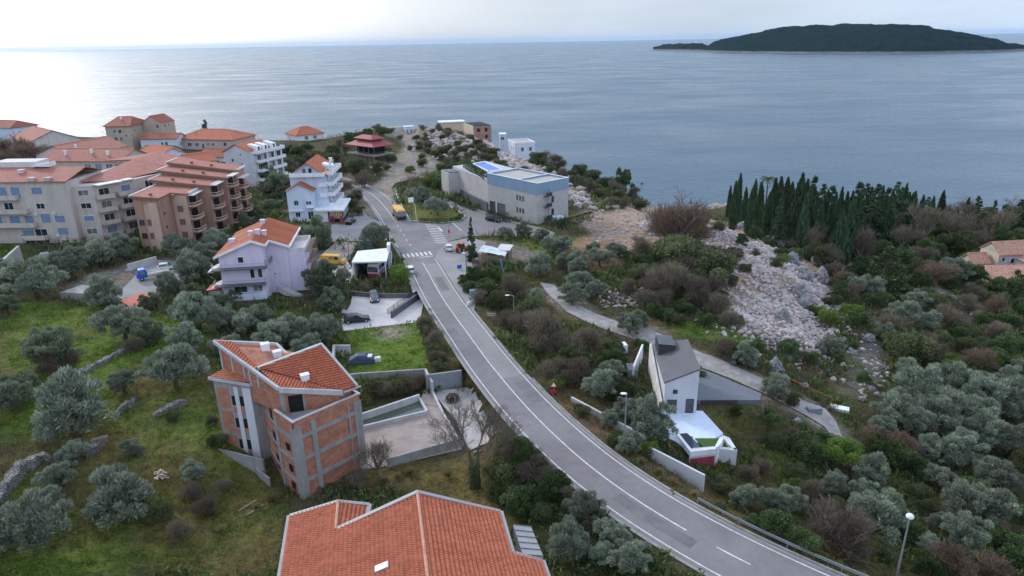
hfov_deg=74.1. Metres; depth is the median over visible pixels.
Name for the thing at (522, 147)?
cube house
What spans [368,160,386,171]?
bush
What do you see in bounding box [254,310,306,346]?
olive tree
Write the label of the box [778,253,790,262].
bush
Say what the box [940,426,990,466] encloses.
olive tree
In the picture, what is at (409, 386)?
bare bush
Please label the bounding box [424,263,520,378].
relaid lane
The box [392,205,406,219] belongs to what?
tipper truck
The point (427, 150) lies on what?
bush
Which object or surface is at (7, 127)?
house
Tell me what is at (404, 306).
kerb wall
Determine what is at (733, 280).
bare bush
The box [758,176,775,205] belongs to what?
palm tree
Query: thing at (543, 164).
bare bush
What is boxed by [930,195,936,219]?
cypress tree
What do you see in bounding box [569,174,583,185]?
bush
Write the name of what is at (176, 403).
dry stone wall
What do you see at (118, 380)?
olive tree
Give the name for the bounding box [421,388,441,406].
yard paving
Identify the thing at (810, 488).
bare bush
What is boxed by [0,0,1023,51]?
sky
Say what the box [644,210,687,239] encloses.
bare bush
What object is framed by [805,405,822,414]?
concrete block
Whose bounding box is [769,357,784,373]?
boulder
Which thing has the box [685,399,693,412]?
door
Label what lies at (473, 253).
conifer tree
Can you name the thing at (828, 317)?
bush
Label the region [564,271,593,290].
olive tree
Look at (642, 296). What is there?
bare bush
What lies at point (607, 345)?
bush
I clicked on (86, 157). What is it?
apartment house
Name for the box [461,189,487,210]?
plinth wall
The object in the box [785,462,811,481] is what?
bush
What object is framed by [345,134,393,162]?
restaurant
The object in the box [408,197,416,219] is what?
road sign
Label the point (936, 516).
olive tree
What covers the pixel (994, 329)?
bare bush
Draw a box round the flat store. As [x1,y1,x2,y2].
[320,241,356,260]
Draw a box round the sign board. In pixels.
[486,311,495,318]
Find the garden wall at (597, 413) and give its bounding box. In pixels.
[571,397,646,446]
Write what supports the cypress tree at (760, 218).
on the ground at (108, 546)
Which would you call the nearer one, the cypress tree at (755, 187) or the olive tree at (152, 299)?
the olive tree at (152, 299)
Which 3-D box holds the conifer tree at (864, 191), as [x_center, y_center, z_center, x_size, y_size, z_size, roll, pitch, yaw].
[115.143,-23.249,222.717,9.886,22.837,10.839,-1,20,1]
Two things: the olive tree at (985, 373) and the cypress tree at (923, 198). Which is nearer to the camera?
the olive tree at (985, 373)
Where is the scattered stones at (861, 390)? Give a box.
[858,359,889,396]
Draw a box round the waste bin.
[469,289,476,296]
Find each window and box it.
[0,188,6,195]
[3,203,13,209]
[9,216,19,222]
[10,187,20,197]
[23,230,33,235]
[24,216,33,222]
[31,188,41,193]
[34,229,47,235]
[35,203,45,208]
[40,214,50,222]
[54,216,64,221]
[57,228,67,233]
[77,190,88,195]
[80,203,91,208]
[83,215,94,221]
[86,228,97,233]
[94,164,102,170]
[98,187,109,194]
[101,200,112,207]
[104,212,115,220]
[105,164,112,168]
[106,225,117,232]
[120,184,130,191]
[123,197,132,203]
[125,208,135,216]
[128,221,137,228]
[139,220,145,225]
[142,233,147,238]
[144,180,153,186]
[177,206,183,211]
[180,219,185,224]
[182,232,188,237]
[234,287,247,292]
[237,257,243,262]
[249,270,255,277]
[252,286,262,291]
[257,269,262,277]
[308,211,313,218]
[490,201,495,211]
[497,203,504,214]
[666,400,676,412]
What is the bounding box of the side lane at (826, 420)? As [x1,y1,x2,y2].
[540,282,841,436]
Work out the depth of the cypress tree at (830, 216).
189.50 m
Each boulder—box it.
[735,221,743,230]
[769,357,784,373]
[793,417,802,424]
[799,382,808,388]
[800,349,812,356]
[846,347,856,354]
[858,396,866,401]
[862,333,875,342]
[868,385,875,391]
[873,391,880,396]
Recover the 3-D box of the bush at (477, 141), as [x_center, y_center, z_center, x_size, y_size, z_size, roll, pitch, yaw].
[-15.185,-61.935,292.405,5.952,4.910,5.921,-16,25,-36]
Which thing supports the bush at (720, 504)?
on the ground at (108, 546)
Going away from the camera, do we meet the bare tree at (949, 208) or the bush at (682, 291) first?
the bush at (682, 291)
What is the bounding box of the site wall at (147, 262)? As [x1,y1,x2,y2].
[127,256,157,268]
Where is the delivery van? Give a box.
[321,253,346,264]
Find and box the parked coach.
[367,251,392,276]
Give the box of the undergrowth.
[0,150,1023,575]
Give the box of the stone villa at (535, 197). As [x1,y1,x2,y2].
[487,168,568,223]
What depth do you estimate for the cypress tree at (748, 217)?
208.48 m
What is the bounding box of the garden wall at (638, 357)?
[632,344,642,375]
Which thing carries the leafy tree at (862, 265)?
on the ground at (108, 546)
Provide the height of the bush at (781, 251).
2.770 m
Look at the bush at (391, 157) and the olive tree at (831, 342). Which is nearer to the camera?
the olive tree at (831, 342)
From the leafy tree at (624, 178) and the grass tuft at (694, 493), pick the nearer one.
the grass tuft at (694, 493)
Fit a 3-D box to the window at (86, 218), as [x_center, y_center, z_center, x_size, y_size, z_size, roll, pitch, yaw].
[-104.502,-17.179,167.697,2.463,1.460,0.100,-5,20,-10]
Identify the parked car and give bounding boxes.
[40,252,49,257]
[157,262,172,268]
[343,312,369,323]
[345,218,355,223]
[369,290,379,302]
[406,265,414,272]
[444,244,452,251]
[485,214,501,222]
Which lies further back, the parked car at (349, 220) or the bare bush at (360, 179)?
the bare bush at (360, 179)
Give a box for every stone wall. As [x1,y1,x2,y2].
[0,451,52,504]
[3,246,22,260]
[77,347,131,374]
[82,442,105,457]
[116,397,137,413]
[152,399,187,417]
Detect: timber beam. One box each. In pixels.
[237,499,256,511]
[246,504,263,515]
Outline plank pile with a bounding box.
[153,469,168,479]
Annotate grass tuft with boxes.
[205,507,216,515]
[214,523,227,531]
[251,502,261,508]
[264,491,278,501]
[379,476,388,482]
[392,471,401,477]
[403,466,416,474]
[442,469,453,476]
[639,457,646,463]
[654,466,663,472]
[667,476,676,482]
[689,489,698,495]
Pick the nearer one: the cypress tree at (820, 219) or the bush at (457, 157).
the cypress tree at (820, 219)
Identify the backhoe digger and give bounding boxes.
[455,242,467,252]
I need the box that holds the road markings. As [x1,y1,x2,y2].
[345,178,828,575]
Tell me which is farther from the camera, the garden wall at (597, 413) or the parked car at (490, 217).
the parked car at (490, 217)
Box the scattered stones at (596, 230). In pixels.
[581,212,690,248]
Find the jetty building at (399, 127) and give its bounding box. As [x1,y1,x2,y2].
[362,125,407,130]
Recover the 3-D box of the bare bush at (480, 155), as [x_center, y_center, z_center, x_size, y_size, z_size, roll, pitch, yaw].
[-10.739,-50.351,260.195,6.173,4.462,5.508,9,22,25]
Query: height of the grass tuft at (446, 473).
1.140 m
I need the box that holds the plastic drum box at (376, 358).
[374,356,380,362]
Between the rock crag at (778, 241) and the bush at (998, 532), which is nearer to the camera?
the bush at (998, 532)
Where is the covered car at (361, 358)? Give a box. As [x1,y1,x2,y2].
[348,352,374,364]
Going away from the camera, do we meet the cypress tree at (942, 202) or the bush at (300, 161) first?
the cypress tree at (942, 202)
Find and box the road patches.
[390,210,697,547]
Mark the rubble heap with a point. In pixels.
(511, 159)
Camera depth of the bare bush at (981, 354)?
123.09 m
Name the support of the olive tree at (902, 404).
on the ground at (108, 546)
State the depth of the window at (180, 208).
162.16 m
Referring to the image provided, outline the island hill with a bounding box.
[653,23,1023,53]
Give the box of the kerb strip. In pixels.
[532,378,848,575]
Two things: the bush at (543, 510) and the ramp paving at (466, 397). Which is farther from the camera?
the ramp paving at (466, 397)
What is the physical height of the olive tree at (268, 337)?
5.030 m
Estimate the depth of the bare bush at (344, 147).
298.52 m
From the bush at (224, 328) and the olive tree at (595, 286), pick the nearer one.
the bush at (224, 328)
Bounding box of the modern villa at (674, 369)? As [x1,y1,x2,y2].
[648,335,760,465]
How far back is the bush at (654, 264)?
135.02 m
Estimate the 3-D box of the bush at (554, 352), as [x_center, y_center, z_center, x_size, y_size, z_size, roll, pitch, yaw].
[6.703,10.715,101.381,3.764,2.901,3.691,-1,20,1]
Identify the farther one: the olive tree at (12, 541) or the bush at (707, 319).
the bush at (707, 319)
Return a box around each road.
[339,177,835,575]
[410,200,553,255]
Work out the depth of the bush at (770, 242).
179.16 m
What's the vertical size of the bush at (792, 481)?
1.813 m
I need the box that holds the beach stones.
[662,203,726,207]
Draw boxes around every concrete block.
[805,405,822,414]
[830,404,848,414]
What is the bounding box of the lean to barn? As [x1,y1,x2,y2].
[982,265,1023,282]
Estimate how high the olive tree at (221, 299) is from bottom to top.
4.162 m
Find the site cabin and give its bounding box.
[403,125,413,132]
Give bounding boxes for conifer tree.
[201,119,207,128]
[466,217,478,262]
[766,199,785,247]
[811,175,820,207]
[819,183,830,204]
[819,185,841,212]
[850,181,864,212]
[860,199,867,244]
[861,183,870,212]
[863,192,884,241]
[872,183,884,222]
[872,187,893,238]
[875,196,898,247]
[893,181,907,235]
[912,196,932,236]
[971,196,983,225]
[986,200,997,224]
[1017,199,1023,210]
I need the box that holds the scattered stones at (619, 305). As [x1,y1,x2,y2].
[597,286,643,307]
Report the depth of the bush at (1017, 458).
89.91 m
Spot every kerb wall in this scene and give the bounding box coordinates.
[350,291,410,297]
[390,293,419,317]
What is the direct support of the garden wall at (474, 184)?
on the ground at (108, 546)
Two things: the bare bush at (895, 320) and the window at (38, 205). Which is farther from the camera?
the window at (38, 205)
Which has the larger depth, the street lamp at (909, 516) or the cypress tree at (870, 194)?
the cypress tree at (870, 194)
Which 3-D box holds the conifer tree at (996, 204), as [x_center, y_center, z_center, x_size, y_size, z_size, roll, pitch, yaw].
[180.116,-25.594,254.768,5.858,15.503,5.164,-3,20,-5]
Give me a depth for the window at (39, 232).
167.16 m
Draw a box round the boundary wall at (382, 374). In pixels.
[350,368,426,380]
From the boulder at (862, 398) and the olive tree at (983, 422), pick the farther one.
the boulder at (862, 398)
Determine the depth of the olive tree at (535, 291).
125.07 m
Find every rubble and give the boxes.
[636,218,679,235]
[685,225,882,382]
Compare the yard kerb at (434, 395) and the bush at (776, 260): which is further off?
the bush at (776, 260)
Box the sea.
[0,33,1023,212]
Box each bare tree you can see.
[346,463,369,491]
[354,435,392,477]
[418,393,523,489]
[807,223,828,243]
[823,241,844,263]
[852,225,880,261]
[886,223,927,247]
[904,199,955,246]
[936,203,960,215]
[939,198,986,235]
[952,196,980,214]
[966,224,996,249]
[977,202,1020,231]
[1003,194,1022,212]
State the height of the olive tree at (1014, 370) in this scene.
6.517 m
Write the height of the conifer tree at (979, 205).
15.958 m
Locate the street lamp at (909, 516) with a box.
[895,513,913,575]
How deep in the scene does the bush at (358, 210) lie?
188.50 m
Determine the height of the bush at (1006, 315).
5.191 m
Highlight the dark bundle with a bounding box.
[445,392,459,403]
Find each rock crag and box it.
[772,236,785,248]
[776,308,791,323]
[786,251,800,266]
[791,281,806,297]
[797,265,813,281]
[797,293,814,309]
[810,256,822,266]
[814,266,831,284]
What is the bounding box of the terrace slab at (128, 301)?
[120,292,149,308]
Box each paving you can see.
[117,260,214,298]
[277,284,352,312]
[331,205,415,292]
[341,294,422,330]
[361,404,461,468]
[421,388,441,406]
[434,387,492,449]
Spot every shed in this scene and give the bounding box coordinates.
[206,284,223,294]
[478,245,506,264]
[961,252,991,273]
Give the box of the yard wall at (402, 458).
[387,437,463,467]
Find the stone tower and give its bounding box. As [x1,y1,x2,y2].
[441,169,459,194]
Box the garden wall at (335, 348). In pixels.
[332,345,350,356]
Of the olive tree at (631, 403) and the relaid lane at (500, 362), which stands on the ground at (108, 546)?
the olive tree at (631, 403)
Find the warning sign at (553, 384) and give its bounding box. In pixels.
[550,381,556,393]
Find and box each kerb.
[395,186,465,222]
[424,369,457,436]
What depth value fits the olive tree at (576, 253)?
142.22 m
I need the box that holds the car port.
[352,242,391,278]
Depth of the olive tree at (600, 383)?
90.06 m
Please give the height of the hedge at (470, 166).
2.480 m
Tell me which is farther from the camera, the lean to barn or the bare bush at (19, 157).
the bare bush at (19, 157)
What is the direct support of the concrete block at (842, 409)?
on the ground at (108, 546)
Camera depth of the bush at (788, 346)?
111.42 m
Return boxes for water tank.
[622,342,627,352]
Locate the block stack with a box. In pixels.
[125,266,139,270]
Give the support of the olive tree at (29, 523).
on the ground at (108, 546)
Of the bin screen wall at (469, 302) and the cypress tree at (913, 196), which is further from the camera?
the cypress tree at (913, 196)
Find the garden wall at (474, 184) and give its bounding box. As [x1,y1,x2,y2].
[453,166,487,201]
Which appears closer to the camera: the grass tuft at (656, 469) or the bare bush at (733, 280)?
the grass tuft at (656, 469)
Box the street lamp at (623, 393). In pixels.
[620,392,626,433]
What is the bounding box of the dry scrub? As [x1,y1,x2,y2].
[0,124,1023,534]
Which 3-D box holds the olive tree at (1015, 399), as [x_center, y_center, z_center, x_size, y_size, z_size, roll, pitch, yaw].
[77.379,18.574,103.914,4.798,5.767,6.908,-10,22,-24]
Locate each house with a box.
[0,120,38,142]
[7,126,80,147]
[33,136,127,157]
[43,148,146,170]
[102,116,143,149]
[138,133,184,149]
[140,145,181,150]
[142,113,175,132]
[142,143,187,155]
[181,128,256,149]
[181,151,218,161]
[202,147,226,162]
[207,218,318,301]
[221,139,287,186]
[277,490,550,575]
[284,125,324,140]
[284,154,350,221]
[438,120,464,130]
[463,122,491,142]
[499,132,506,151]
[508,138,534,158]
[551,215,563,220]
[979,240,1023,264]
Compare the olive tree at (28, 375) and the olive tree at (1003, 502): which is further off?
the olive tree at (28, 375)
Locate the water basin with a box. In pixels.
[362,394,427,429]
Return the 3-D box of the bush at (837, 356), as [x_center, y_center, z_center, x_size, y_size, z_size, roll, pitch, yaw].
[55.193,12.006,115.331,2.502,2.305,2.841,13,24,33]
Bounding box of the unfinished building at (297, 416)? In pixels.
[208,340,366,499]
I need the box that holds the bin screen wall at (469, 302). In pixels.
[466,299,474,305]
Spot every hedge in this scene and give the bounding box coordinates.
[394,179,421,186]
[418,213,463,221]
[450,197,477,210]
[463,161,488,179]
[486,210,510,222]
[553,211,594,228]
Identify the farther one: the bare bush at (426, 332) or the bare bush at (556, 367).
the bare bush at (426, 332)
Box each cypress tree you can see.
[724,185,732,218]
[728,180,738,229]
[736,173,742,223]
[739,186,747,222]
[743,188,754,233]
[751,179,757,212]
[753,181,765,225]
[756,199,764,227]
[760,191,773,239]
[770,176,784,231]
[770,177,777,205]
[774,177,792,236]
[783,191,800,248]
[791,181,795,216]
[795,172,805,198]
[795,194,808,250]
[800,178,809,212]
[807,185,814,229]
[807,191,819,232]
[814,204,827,241]
[822,203,835,243]
[823,189,830,217]
[827,191,838,233]
[829,211,849,265]
[832,198,841,234]
[836,191,849,227]
[839,186,843,214]
[843,199,857,265]
[850,191,862,259]
[863,186,873,225]
[873,194,891,241]
[891,189,895,228]
[896,186,904,214]
[901,192,913,227]
[903,183,908,201]
[904,191,915,226]
[915,191,917,210]
[916,194,926,213]
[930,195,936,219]
[933,190,946,228]
[960,197,970,232]
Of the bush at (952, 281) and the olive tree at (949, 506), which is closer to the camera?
the olive tree at (949, 506)
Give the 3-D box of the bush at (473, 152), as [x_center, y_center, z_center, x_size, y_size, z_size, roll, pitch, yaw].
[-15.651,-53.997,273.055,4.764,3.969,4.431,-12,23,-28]
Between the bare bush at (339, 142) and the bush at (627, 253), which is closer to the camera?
the bush at (627, 253)
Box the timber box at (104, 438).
[90,434,108,442]
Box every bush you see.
[0,131,34,153]
[0,149,15,159]
[3,141,48,158]
[14,151,36,158]
[29,351,61,375]
[56,348,86,367]
[119,335,146,353]
[144,498,174,524]
[165,409,182,422]
[166,517,195,542]
[180,480,204,500]
[188,492,218,518]
[204,415,218,427]
[205,433,227,448]
[210,477,232,495]
[215,322,231,330]
[259,187,271,195]
[267,192,282,199]
[283,154,299,161]
[283,156,298,167]
[284,167,297,175]
[287,145,306,154]
[295,157,306,165]
[301,152,310,161]
[302,141,314,150]
[310,151,326,158]
[322,153,343,166]
[324,144,340,153]
[336,139,342,146]
[337,154,359,169]
[337,177,356,191]
[341,142,351,150]
[344,157,367,173]
[346,193,363,200]
[349,198,358,208]
[351,169,374,186]
[351,189,362,200]
[351,206,365,215]
[352,132,361,139]
[363,128,373,133]
[364,378,384,392]
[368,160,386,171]
[370,277,383,284]
[372,381,393,397]
[375,125,390,134]
[384,146,392,151]
[384,164,391,170]
[385,154,396,161]
[386,375,410,395]
[388,263,411,281]
[402,372,422,394]
[404,165,415,172]
[415,145,421,150]
[415,315,436,327]
[415,373,425,389]
[416,158,427,166]
[417,323,433,333]
[418,153,426,157]
[421,142,431,147]
[422,173,435,186]
[422,325,433,336]
[423,147,430,152]
[423,338,433,349]
[425,328,445,343]
[426,342,441,351]
[427,348,441,364]
[430,150,440,156]
[430,350,443,360]
[431,174,441,187]
[432,359,447,370]
[433,123,442,129]
[435,163,444,169]
[435,354,447,362]
[437,155,445,161]
[440,129,453,136]
[440,147,449,153]
[442,157,452,165]
[443,162,457,168]
[449,149,459,155]
[451,155,459,161]
[454,140,461,145]
[455,145,466,151]
[457,274,466,284]
[460,281,476,290]
[462,280,478,292]
[463,152,472,158]
[465,134,473,139]
[465,269,485,281]
[469,289,486,303]
[470,149,477,155]
[471,139,482,144]
[474,278,501,298]
[475,144,484,150]
[475,151,488,160]
[481,462,504,479]
[483,476,504,501]
[484,289,512,310]
[485,147,500,155]
[486,153,499,160]
[492,158,500,164]
[492,437,510,454]
[492,453,527,484]
[494,447,514,469]
[498,309,516,327]
[499,435,544,460]
[499,484,530,511]
[501,273,530,298]
[505,309,534,333]
[509,470,531,486]
[514,295,544,313]
[514,482,554,503]
[515,454,541,484]
[516,454,551,483]
[520,305,563,354]
[528,151,546,164]
[529,501,557,524]
[534,464,556,484]
[535,151,551,166]
[535,353,569,378]
[538,469,569,486]
[543,327,587,359]
[544,165,556,172]
[545,350,564,364]
[546,379,564,390]
[547,153,567,171]
[548,374,565,386]
[557,168,567,176]
[558,486,580,498]
[561,354,594,386]
[568,169,579,175]
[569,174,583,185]
[570,164,587,175]
[570,326,608,349]
[573,402,591,417]
[580,177,592,184]
[581,518,595,532]
[582,169,601,180]
[583,180,596,191]
[590,187,608,197]
[595,176,615,187]
[601,339,625,352]
[603,196,618,203]
[605,429,623,445]
[607,180,626,191]
[609,189,625,197]
[615,195,629,208]
[619,278,635,295]
[623,250,636,259]
[623,261,636,273]
[626,263,648,281]
[627,186,641,200]
[627,253,653,263]
[629,235,652,254]
[630,338,648,351]
[631,288,656,309]
[632,200,646,209]
[636,274,673,296]
[636,436,660,457]
[637,263,664,280]
[640,184,713,241]
[643,259,698,293]
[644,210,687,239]
[645,297,663,316]
[647,288,673,307]
[650,234,703,266]
[651,250,665,259]
[654,307,675,320]
[669,313,687,325]
[675,298,696,312]
[676,253,703,274]
[676,277,692,296]
[682,274,710,308]
[688,205,713,235]
[689,272,707,281]
[690,246,737,281]
[695,311,713,325]
[699,371,706,376]
[702,291,732,317]
[704,273,728,291]
[706,243,743,266]
[708,220,729,231]
[711,474,735,492]
[713,336,734,358]
[713,500,728,510]
[716,310,744,327]
[717,290,729,295]
[727,246,744,258]
[728,274,739,288]
[731,341,740,350]
[732,315,744,324]
[735,463,760,483]
[737,263,752,273]
[742,512,760,527]
[747,338,765,350]
[749,247,760,255]
[753,458,775,476]
[758,508,795,537]
[760,238,775,246]
[760,431,786,451]
[763,406,784,424]
[764,524,781,540]
[769,256,786,266]
[774,247,788,254]
[776,337,800,357]
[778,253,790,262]
[781,391,804,406]
[782,230,818,256]
[785,430,824,465]
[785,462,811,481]
[786,426,798,440]
[786,478,804,493]
[786,525,823,553]
[788,247,803,261]
[797,478,826,502]
[801,350,824,365]
[802,240,839,264]
[802,493,883,569]
[802,504,821,519]
[807,305,826,316]
[812,428,842,445]
[815,307,848,327]
[819,495,845,510]
[821,293,842,305]
[821,438,837,460]
[822,259,845,277]
[822,436,865,466]
[823,233,856,253]
[828,271,844,285]
[829,351,844,361]
[835,280,863,303]
[836,271,856,279]
[836,542,866,563]
[839,302,864,313]
[839,456,860,474]
[844,265,859,274]
[845,340,858,349]
[845,489,866,504]
[847,311,869,327]
[851,245,875,261]
[856,371,872,382]
[858,419,889,442]
[859,293,882,306]
[865,534,898,562]
[870,312,914,332]
[874,291,896,307]
[880,329,941,362]
[881,340,891,350]
[883,425,919,443]
[883,448,911,470]
[886,438,920,465]
[888,246,916,264]
[894,211,904,231]
[897,435,921,450]
[897,516,929,546]
[898,286,913,295]
[905,455,938,478]
[906,483,934,499]
[907,245,940,261]
[909,256,933,273]
[913,259,960,288]
[914,498,942,513]
[916,354,933,365]
[917,328,948,357]
[919,286,952,311]
[921,534,979,575]
[927,233,963,256]
[931,329,955,344]
[935,275,959,287]
[936,302,972,329]
[936,548,979,575]
[942,293,958,305]
[942,357,963,364]
[946,322,972,337]
[950,293,981,314]
[953,336,977,353]
[959,476,991,488]
[960,340,999,369]
[966,280,987,297]
[969,549,1000,574]
[970,547,1017,575]
[971,311,997,324]
[973,336,1000,350]
[974,279,997,294]
[981,523,1012,547]
[982,291,1011,306]
[982,291,1014,313]
[982,319,1017,338]
[983,358,1003,368]
[987,346,1012,365]
[991,275,1023,296]
[993,329,1023,355]
[995,307,1023,326]
[996,532,1023,566]
[1005,354,1023,365]
[1007,445,1023,470]
[1009,297,1023,313]
[1009,503,1023,522]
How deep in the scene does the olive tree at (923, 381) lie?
103.52 m
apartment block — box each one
[0,152,196,242]
[128,157,254,251]
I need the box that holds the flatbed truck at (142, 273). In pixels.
[136,267,169,280]
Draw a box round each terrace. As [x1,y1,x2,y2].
[61,285,101,302]
[320,259,352,280]
[457,161,512,178]
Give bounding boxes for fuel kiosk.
[358,239,371,249]
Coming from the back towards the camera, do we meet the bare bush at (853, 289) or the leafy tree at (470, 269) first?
the bare bush at (853, 289)
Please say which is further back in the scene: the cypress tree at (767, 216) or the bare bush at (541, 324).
the cypress tree at (767, 216)
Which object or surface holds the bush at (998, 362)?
on the ground at (108, 546)
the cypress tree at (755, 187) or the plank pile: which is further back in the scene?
the cypress tree at (755, 187)
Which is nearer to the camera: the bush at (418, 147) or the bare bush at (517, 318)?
the bare bush at (517, 318)
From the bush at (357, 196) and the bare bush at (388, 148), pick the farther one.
the bare bush at (388, 148)
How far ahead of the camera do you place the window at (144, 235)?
158.06 m
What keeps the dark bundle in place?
on the ramp paving at (466, 397)
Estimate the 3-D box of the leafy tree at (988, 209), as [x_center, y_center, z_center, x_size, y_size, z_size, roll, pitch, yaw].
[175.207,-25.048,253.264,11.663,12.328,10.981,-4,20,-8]
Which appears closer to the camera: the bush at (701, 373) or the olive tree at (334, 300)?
the bush at (701, 373)
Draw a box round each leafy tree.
[283,144,292,154]
[292,145,307,157]
[343,132,353,142]
[463,264,485,282]
[483,266,501,284]
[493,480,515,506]
[508,437,543,465]
[508,494,535,523]
[516,439,534,461]
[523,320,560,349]
[531,456,552,476]
[535,473,561,503]
[552,471,571,493]
[558,345,595,373]
[599,342,627,371]
[608,377,635,400]
[614,167,634,191]
[729,404,742,416]
[734,232,748,245]
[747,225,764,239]
[840,273,856,292]
[851,255,878,277]
[865,432,894,457]
[869,239,892,265]
[887,264,911,285]
[896,227,924,246]
[906,214,926,227]
[907,271,932,288]
[910,547,948,575]
[915,236,947,259]
[928,253,951,263]
[931,219,963,239]
[942,230,976,257]
[959,264,990,283]
[970,204,993,232]
[975,238,985,249]
[984,222,1013,241]
[989,203,1023,234]
[994,226,1023,240]
[1015,269,1023,290]
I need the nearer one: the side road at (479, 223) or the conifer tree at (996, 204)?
the side road at (479, 223)
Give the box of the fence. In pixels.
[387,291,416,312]
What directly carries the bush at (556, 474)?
on the ground at (108, 546)
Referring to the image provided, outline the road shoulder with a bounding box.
[344,177,840,575]
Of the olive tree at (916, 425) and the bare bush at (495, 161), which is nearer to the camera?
the olive tree at (916, 425)
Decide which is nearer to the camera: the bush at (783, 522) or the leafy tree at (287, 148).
the bush at (783, 522)
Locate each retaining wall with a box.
[218,448,270,486]
[425,370,461,390]
[647,446,704,492]
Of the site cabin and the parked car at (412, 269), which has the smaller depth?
the parked car at (412, 269)
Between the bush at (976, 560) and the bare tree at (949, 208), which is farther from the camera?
the bare tree at (949, 208)
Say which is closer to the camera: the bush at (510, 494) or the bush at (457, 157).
the bush at (510, 494)
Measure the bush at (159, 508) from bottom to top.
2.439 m
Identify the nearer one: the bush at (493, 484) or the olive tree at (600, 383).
the bush at (493, 484)
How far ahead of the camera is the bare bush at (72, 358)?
99.93 m
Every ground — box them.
[0,128,1023,575]
[436,238,485,310]
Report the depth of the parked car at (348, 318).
120.21 m
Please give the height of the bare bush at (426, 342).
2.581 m
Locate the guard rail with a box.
[697,497,867,575]
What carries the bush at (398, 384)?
on the ground at (108, 546)
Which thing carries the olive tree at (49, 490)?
on the ground at (108, 546)
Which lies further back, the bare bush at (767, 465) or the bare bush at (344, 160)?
the bare bush at (344, 160)
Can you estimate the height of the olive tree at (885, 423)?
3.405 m
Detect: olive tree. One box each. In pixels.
[0,254,69,296]
[0,258,21,284]
[0,294,21,314]
[0,370,42,386]
[0,379,37,414]
[0,486,73,553]
[0,518,15,547]
[19,324,77,365]
[30,364,120,441]
[30,460,77,487]
[34,484,65,510]
[46,245,89,278]
[53,438,89,462]
[79,461,154,530]
[80,237,115,266]
[80,272,122,307]
[87,303,152,340]
[104,369,136,392]
[105,231,138,262]
[117,438,145,456]
[130,316,165,345]
[134,342,209,388]
[137,292,159,307]
[153,270,183,295]
[160,231,193,256]
[163,321,203,349]
[166,290,217,328]
[172,247,212,282]
[179,282,205,292]
[179,458,206,481]
[187,241,218,265]
[191,303,236,332]
[202,227,229,249]
[206,332,241,354]
[211,293,233,306]
[228,288,242,299]
[231,307,256,332]
[233,211,252,226]
[246,203,265,217]
[246,303,277,329]
[251,330,282,347]
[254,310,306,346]
[259,162,276,182]
[261,199,282,210]
[263,170,289,195]
[277,184,290,196]
[287,331,321,351]
[298,214,331,247]
[300,259,351,295]
[301,312,340,341]
[316,286,344,311]
[357,221,390,246]
[404,188,415,199]
[412,185,432,205]
[422,196,448,215]
[498,226,513,239]
[514,220,533,235]
[523,251,551,276]
[526,287,543,297]
[532,228,549,242]
[540,234,572,253]
[545,514,591,559]
[554,251,570,268]
[556,282,590,304]
[561,488,607,519]
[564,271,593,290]
[566,248,587,263]
[567,257,587,274]
[580,368,618,398]
[582,240,600,254]
[583,279,608,297]
[586,247,615,266]
[588,539,616,565]
[591,517,633,549]
[593,359,628,378]
[600,406,624,425]
[604,242,624,257]
[605,539,652,574]
[612,244,627,257]
[613,396,635,420]
[615,431,645,451]
[616,312,642,333]
[628,392,679,441]
[632,309,650,326]
[729,340,759,367]
[729,483,763,509]
[755,486,798,515]
[760,371,789,402]
[773,483,809,512]
[819,333,846,354]
[819,468,849,496]
[846,489,909,544]
[847,274,877,293]
[848,477,879,496]
[849,450,890,489]
[862,276,887,293]
[867,415,898,434]
[868,390,922,424]
[873,322,895,338]
[876,486,910,515]
[881,300,926,323]
[891,365,955,398]
[895,357,922,377]
[899,405,937,435]
[900,288,933,306]
[901,386,944,405]
[913,309,943,332]
[913,432,943,463]
[915,530,940,553]
[916,386,968,436]
[923,463,959,489]
[925,511,952,526]
[927,362,948,385]
[937,256,976,279]
[938,361,984,391]
[938,508,994,553]
[939,478,1022,524]
[939,498,964,517]
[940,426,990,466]
[953,389,1001,417]
[957,370,993,393]
[958,373,1023,414]
[961,405,1009,447]
[972,455,1009,479]
[985,459,1023,491]
[987,423,1023,455]
[993,364,1023,378]
[1000,393,1023,422]
[1009,358,1023,373]
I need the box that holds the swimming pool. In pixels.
[473,162,501,171]
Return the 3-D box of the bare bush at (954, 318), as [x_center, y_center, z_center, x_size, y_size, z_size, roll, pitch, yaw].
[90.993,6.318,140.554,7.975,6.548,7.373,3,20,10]
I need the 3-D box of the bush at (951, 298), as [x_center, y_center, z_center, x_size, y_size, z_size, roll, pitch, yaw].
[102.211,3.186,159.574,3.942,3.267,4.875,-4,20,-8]
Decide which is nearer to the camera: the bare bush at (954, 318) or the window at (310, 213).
the bare bush at (954, 318)
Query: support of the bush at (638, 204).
on the ground at (108, 546)
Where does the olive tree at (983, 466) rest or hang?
on the ground at (108, 546)
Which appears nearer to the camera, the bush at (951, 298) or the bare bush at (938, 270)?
the bush at (951, 298)
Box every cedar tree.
[827,276,855,304]
[861,245,912,296]
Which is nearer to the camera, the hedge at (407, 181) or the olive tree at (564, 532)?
the olive tree at (564, 532)
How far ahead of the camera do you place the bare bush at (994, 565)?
66.06 m
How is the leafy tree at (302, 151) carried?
on the ground at (108, 546)
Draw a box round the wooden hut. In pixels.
[497,244,512,260]
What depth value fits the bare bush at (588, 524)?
66.50 m
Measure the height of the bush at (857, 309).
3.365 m
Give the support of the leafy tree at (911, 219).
on the ground at (108, 546)

